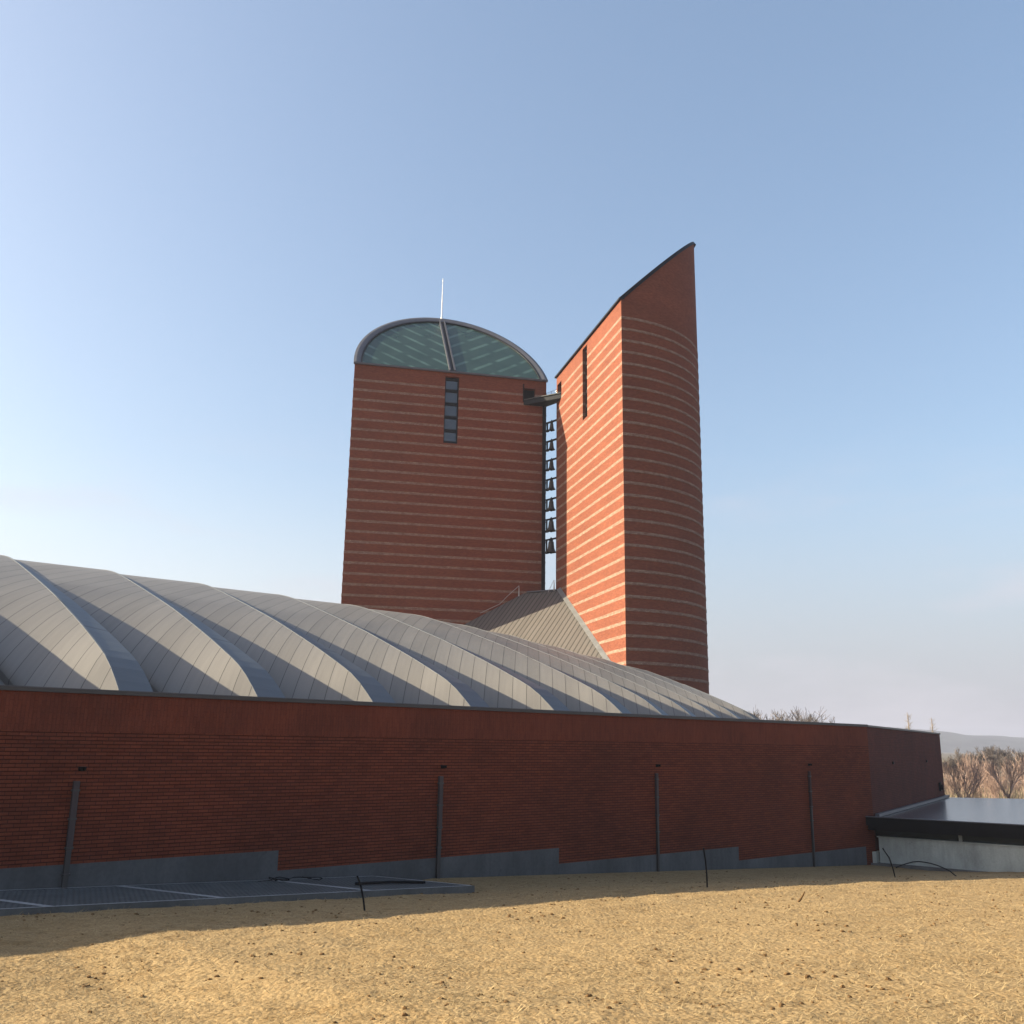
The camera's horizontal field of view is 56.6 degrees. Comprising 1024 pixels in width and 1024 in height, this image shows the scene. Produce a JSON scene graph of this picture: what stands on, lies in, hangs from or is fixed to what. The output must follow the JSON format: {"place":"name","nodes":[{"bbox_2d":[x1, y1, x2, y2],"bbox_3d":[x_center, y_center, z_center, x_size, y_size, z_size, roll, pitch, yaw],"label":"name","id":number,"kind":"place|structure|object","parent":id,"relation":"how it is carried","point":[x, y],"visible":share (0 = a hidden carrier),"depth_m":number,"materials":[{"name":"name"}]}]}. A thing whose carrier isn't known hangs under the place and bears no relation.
{"place":"outdoors","nodes":[
{"label":"outdoors","id":0,"kind":"place"},
{"bbox_2d":[0,753,1023,1023],"bbox_3d":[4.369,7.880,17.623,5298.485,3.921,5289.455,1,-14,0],"label":"ground","id":1,"kind":"structure","parent":0,"point":[18,939],"depth_m":12.57,"materials":[{"name":"beige sand"}]},
{"bbox_2d":[0,876,474,915],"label":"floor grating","id":2,"kind":"object","parent":1,"relation":"on","point":[51,900],"visible":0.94,"depth_m":18.94,"materials":[{"name":"concrete"}]},
{"bbox_2d":[258,877,322,881],"bbox_3d":[-5.036,8.261,21.400,1.457,0.102,0.559,13,-18,-41],"label":"wire scrap","id":3,"kind":"object","parent":2,"relation":"on","point":[285,879],"visible":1,"depth_m":21.46,"materials":[{"name":"black metal"}]},
{"bbox_2d":[355,881,425,884],"bbox_3d":[-2.760,8.463,21.689,1.750,0.135,0.061,9,-16,-31],"label":"loose pipe","id":4,"kind":"object","parent":2,"relation":"on","point":[395,882],"visible":1,"depth_m":21.67,"materials":[{"name":"black plastic"}]},
{"bbox_2d":[356,876,365,910],"bbox_3d":[-2.748,7.006,17.339,0.225,0.710,0.044,-2,-14,10],"label":"hose stub","id":5,"kind":"object","parent":1,"relation":"on","point":[358,879],"visible":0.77,"depth_m":17.34,"materials":[{"name":"black plastic"}]},
{"bbox_2d":[341,280,547,624],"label":"bell tower","id":6,"kind":"structure","parent":1,"relation":"on","point":[445,520],"depth_m":76.76,"materials":[{"name":"brick"}]},
{"bbox_2d":[443,377,458,443],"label":"slot window","id":7,"kind":"structure","parent":6,"relation":"in","point":[451,384],"depth_m":78.38,"materials":[{"name":"glass"}]},
{"bbox_2d":[523,384,533,401],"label":"balcony door","id":8,"kind":"structure","parent":6,"relation":"in","point":[527,394],"depth_m":80.27,"materials":[{"name":"black metal"}]},
{"bbox_2d":[464,588,610,660],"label":"link roof","id":9,"kind":"structure","parent":6,"relation":"attached to","point":[551,617],"depth_m":70.88,"materials":[{"name":"metal"}]},
{"bbox_2d":[524,389,560,406],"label":"foot bridge","id":10,"kind":"structure","parent":6,"relation":"attached to","point":[546,400],"depth_m":78.87,"materials":[{"name":"metal"}]},
{"bbox_2d":[545,537,555,553],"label":"bell","id":11,"kind":"object","parent":6,"relation":"attached to","point":[551,548],"visible":0.99,"depth_m":76.52,"materials":[{"name":"brown metal"}]},
{"bbox_2d":[545,517,555,532],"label":"bell","id":12,"kind":"object","parent":6,"relation":"attached to","point":[550,527],"visible":1,"depth_m":76.98,"materials":[{"name":"brown metal"}]},
{"bbox_2d":[546,497,555,511],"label":"bell","id":13,"kind":"object","parent":6,"relation":"attached to","point":[550,507],"visible":1,"depth_m":77.42,"materials":[{"name":"brown metal"}]},
{"bbox_2d":[546,477,555,490],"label":"bell","id":14,"kind":"object","parent":6,"relation":"attached to","point":[551,485],"visible":1,"depth_m":77.84,"materials":[{"name":"brown metal"}]},
{"bbox_2d":[546,458,555,471],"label":"bell","id":15,"kind":"object","parent":6,"relation":"attached to","point":[551,466],"visible":1,"depth_m":78.25,"materials":[{"name":"brown metal"}]},
{"bbox_2d":[546,438,555,451],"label":"bell","id":16,"kind":"object","parent":6,"relation":"attached to","point":[551,447],"visible":1,"depth_m":78.67,"materials":[{"name":"brown metal"}]},
{"bbox_2d":[546,419,555,432],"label":"bell","id":17,"kind":"object","parent":6,"relation":"attached to","point":[551,428],"visible":1,"depth_m":79.08,"materials":[{"name":"brown metal"}]},
{"bbox_2d":[0,555,944,890],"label":"church hall","id":18,"kind":"structure","parent":1,"relation":"on","point":[158,731],"depth_m":25.49,"materials":[{"name":"brick"}]},
{"bbox_2d":[0,873,1023,1023],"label":"straw","id":19,"kind":"object","parent":1,"relation":"on","point":[495,997],"visible":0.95,"depth_m":11.41,"materials":[{"name":"beige plant"}]},
{"bbox_2d":[0,871,1023,1022],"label":"clods","id":20,"kind":"object","parent":1,"relation":"on","point":[781,1004],"visible":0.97,"depth_m":11.79,"materials":[{"name":"brown soil"}]},
{"bbox_2d":[554,242,709,694],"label":"bell tower","id":21,"kind":"structure","parent":1,"relation":"on","point":[630,567],"depth_m":65.02,"materials":[{"name":"brick"}]},
{"bbox_2d":[585,349,586,416],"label":"slot window","id":22,"kind":"structure","parent":21,"relation":"in","point":[586,349],"depth_m":72.59,"materials":[{"name":"glass"}]},
{"bbox_2d":[703,848,707,886],"bbox_3d":[4.682,8.659,23.024,0.099,1.003,0.038,1,-14,0],"label":"hose stub","id":23,"kind":"object","parent":1,"relation":"on","point":[705,868],"visible":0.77,"depth_m":23.02,"materials":[{"name":"black plastic"}]},
{"bbox_2d":[751,705,798,720],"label":"bare tree","id":24,"kind":"object","parent":1,"relation":"on","point":[754,714],"visible":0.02,"depth_m":113.16,"materials":[{"name":"brown plant"}]},
{"bbox_2d":[766,706,828,721],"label":"bare tree","id":25,"kind":"object","parent":1,"relation":"on","point":[806,719],"visible":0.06,"depth_m":112.32,"materials":[{"name":"brown plant"}]},
{"bbox_2d":[882,848,895,877],"bbox_3d":[11.740,10.965,29.590,0.377,0.975,0.040,1,-14,0],"label":"hose stub","id":26,"kind":"object","parent":1,"relation":"on","point":[890,862],"visible":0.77,"depth_m":29.59,"materials":[{"name":"black plastic"}]},
{"bbox_2d":[906,715,910,729],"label":"larch tree","id":27,"kind":"object","parent":1,"relation":"on","point":[908,727],"visible":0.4,"depth_m":89.97,"materials":[{"name":"beige plant"}]},
{"bbox_2d":[896,861,955,875],"bbox_3d":[13.485,11.618,30.943,1.887,0.475,0.066,-3,-14,15],"label":"loose hose","id":28,"kind":"object","parent":1,"relation":"on","point":[925,862],"visible":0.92,"depth_m":30.98,"materials":[{"name":"black plastic"}]},
{"bbox_2d":[865,795,1023,871],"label":"annex","id":29,"kind":"object","parent":1,"relation":"on","point":[948,832],"visible":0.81,"depth_m":37.05,"materials":[{"name":"grey concrete"}]},
{"bbox_2d":[944,778,954,794],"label":"bare shrub","id":30,"kind":"object","parent":1,"relation":"on","point":[947,788],"visible":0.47,"depth_m":91.70,"materials":[{"name":"brown plant"}]},
{"bbox_2d":[943,771,956,795],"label":"bare shrub","id":31,"kind":"object","parent":1,"relation":"on","point":[947,783],"visible":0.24,"depth_m":100.87,"materials":[{"name":"brown plant"}]},
{"bbox_2d":[943,760,963,793],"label":"bare shrub","id":32,"kind":"object","parent":1,"relation":"on","point":[951,770],"visible":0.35,"depth_m":106.92,"materials":[{"name":"brown plant"}]},
{"bbox_2d":[942,754,966,773],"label":"bare tree","id":33,"kind":"object","parent":1,"relation":"on","point":[951,761],"visible":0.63,"depth_m":123.29,"materials":[{"name":"brown plant"}]},
{"bbox_2d":[943,773,967,796],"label":"bare shrub","id":34,"kind":"object","parent":1,"relation":"on","point":[952,783],"visible":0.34,"depth_m":91.61,"materials":[{"name":"brown plant"}]},
{"bbox_2d":[943,756,987,797],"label":"bare tree","id":35,"kind":"object","parent":1,"relation":"on","point":[958,785],"visible":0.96,"depth_m":71.14,"materials":[{"name":"brown plant"}]},
{"bbox_2d":[951,771,985,797],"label":"bare shrub","id":36,"kind":"object","parent":1,"relation":"on","point":[968,785],"visible":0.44,"depth_m":78.62,"materials":[{"name":"brown plant"}]},
{"bbox_2d":[952,747,986,776],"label":"bare tree","id":37,"kind":"object","parent":1,"relation":"on","point":[980,756],"visible":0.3,"depth_m":135.37,"materials":[{"name":"brown plant"}]},
{"bbox_2d":[956,754,982,780],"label":"bare shrub","id":38,"kind":"object","parent":1,"relation":"on","point":[969,764],"visible":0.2,"depth_m":103.46,"materials":[{"name":"brown plant"}]},
{"bbox_2d":[960,784,982,797],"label":"bare shrub","id":39,"kind":"object","parent":1,"relation":"on","point":[973,794],"visible":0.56,"depth_m":77.51,"materials":[{"name":"brown plant"}]},
{"bbox_2d":[959,779,983,797],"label":"bare shrub","id":40,"kind":"object","parent":1,"relation":"on","point":[976,789],"visible":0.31,"depth_m":85.83,"materials":[{"name":"brown plant"}]},
{"bbox_2d":[956,752,994,797],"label":"bare tree","id":41,"kind":"object","parent":1,"relation":"on","point":[984,778],"visible":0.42,"depth_m":81.06,"materials":[{"name":"brown plant"}]},
{"bbox_2d":[966,758,998,783],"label":"bare tree","id":42,"kind":"object","parent":1,"relation":"on","point":[988,761],"visible":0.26,"depth_m":117.63,"materials":[{"name":"brown plant"}]},
{"bbox_2d":[970,760,995,793],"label":"bare shrub","id":43,"kind":"object","parent":1,"relation":"on","point":[986,771],"visible":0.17,"depth_m":103.31,"materials":[{"name":"brown plant"}]},
{"bbox_2d":[981,774,1001,797],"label":"bare shrub","id":44,"kind":"object","parent":1,"relation":"on","point":[988,792],"visible":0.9,"depth_m":79.96,"materials":[{"name":"brown plant"}]},
{"bbox_2d":[982,762,1004,797],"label":"bare shrub","id":45,"kind":"object","parent":1,"relation":"on","point":[989,777],"visible":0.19,"depth_m":101.03,"materials":[{"name":"brown plant"}]},
{"bbox_2d":[974,744,1014,775],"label":"bare tree","id":46,"kind":"object","parent":1,"relation":"on","point":[990,752],"visible":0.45,"depth_m":144.95,"materials":[{"name":"brown plant"}]},
{"bbox_2d":[982,771,1007,797],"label":"bare shrub","id":47,"kind":"object","parent":1,"relation":"on","point":[1004,778],"visible":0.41,"depth_m":82.67,"materials":[{"name":"brown plant"}]},
{"bbox_2d":[976,750,1023,798],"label":"bare tree","id":48,"kind":"object","parent":1,"relation":"on","point":[1008,770],"visible":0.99,"depth_m":77.39,"materials":[{"name":"brown plant"}]},
{"bbox_2d":[986,766,1023,798],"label":"bare shrub","id":49,"kind":"object","parent":1,"relation":"on","point":[995,783],"visible":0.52,"depth_m":81.53,"materials":[{"name":"brown plant"}]},
{"bbox_2d":[992,754,1018,776],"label":"bare tree","id":50,"kind":"object","parent":1,"relation":"on","point":[1000,763],"visible":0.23,"depth_m":127.79,"materials":[{"name":"brown plant"}]},
{"bbox_2d":[998,780,1023,798],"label":"bare shrub","id":51,"kind":"object","parent":1,"relation":"on","point":[1003,788],"visible":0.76,"depth_m":76.22,"materials":[{"name":"brown plant"}]},
{"bbox_2d":[1001,749,1023,773],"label":"bare tree","id":52,"kind":"object","parent":1,"relation":"on","point":[1019,755],"visible":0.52,"depth_m":114.62,"materials":[{"name":"brown plant"}]},
{"bbox_2d":[1001,756,1023,798],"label":"bare shrub","id":53,"kind":"object","parent":1,"relation":"on","point":[1014,777],"visible":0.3,"depth_m":96.61,"materials":[{"name":"brown plant"}]},
{"bbox_2d":[1012,771,1023,791],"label":"bare shrub","id":54,"kind":"object","parent":1,"relation":"on","point":[1020,782],"visible":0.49,"depth_m":86.07,"materials":[{"name":"brown plant"}]},
{"bbox_2d":[0,0,1023,737],"label":"sky","id":55,"kind":"structure","parent":0,"point":[208,208],"materials":[{"name":"blue"}]},
{"bbox_2d":[891,727,1023,753],"bbox_3d":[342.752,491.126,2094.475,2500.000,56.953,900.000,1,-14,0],"label":"hills","id":56,"kind":"structure","parent":0,"point":[950,742],"depth_m":1752.86,"materials":[{"name":"grey"}]},
{"bbox_2d":[944,785,1023,798],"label":"dry grass","id":57,"kind":"structure","parent":0,"point":[951,795],"depth_m":104.53,"materials":[{"name":"brown plant"}]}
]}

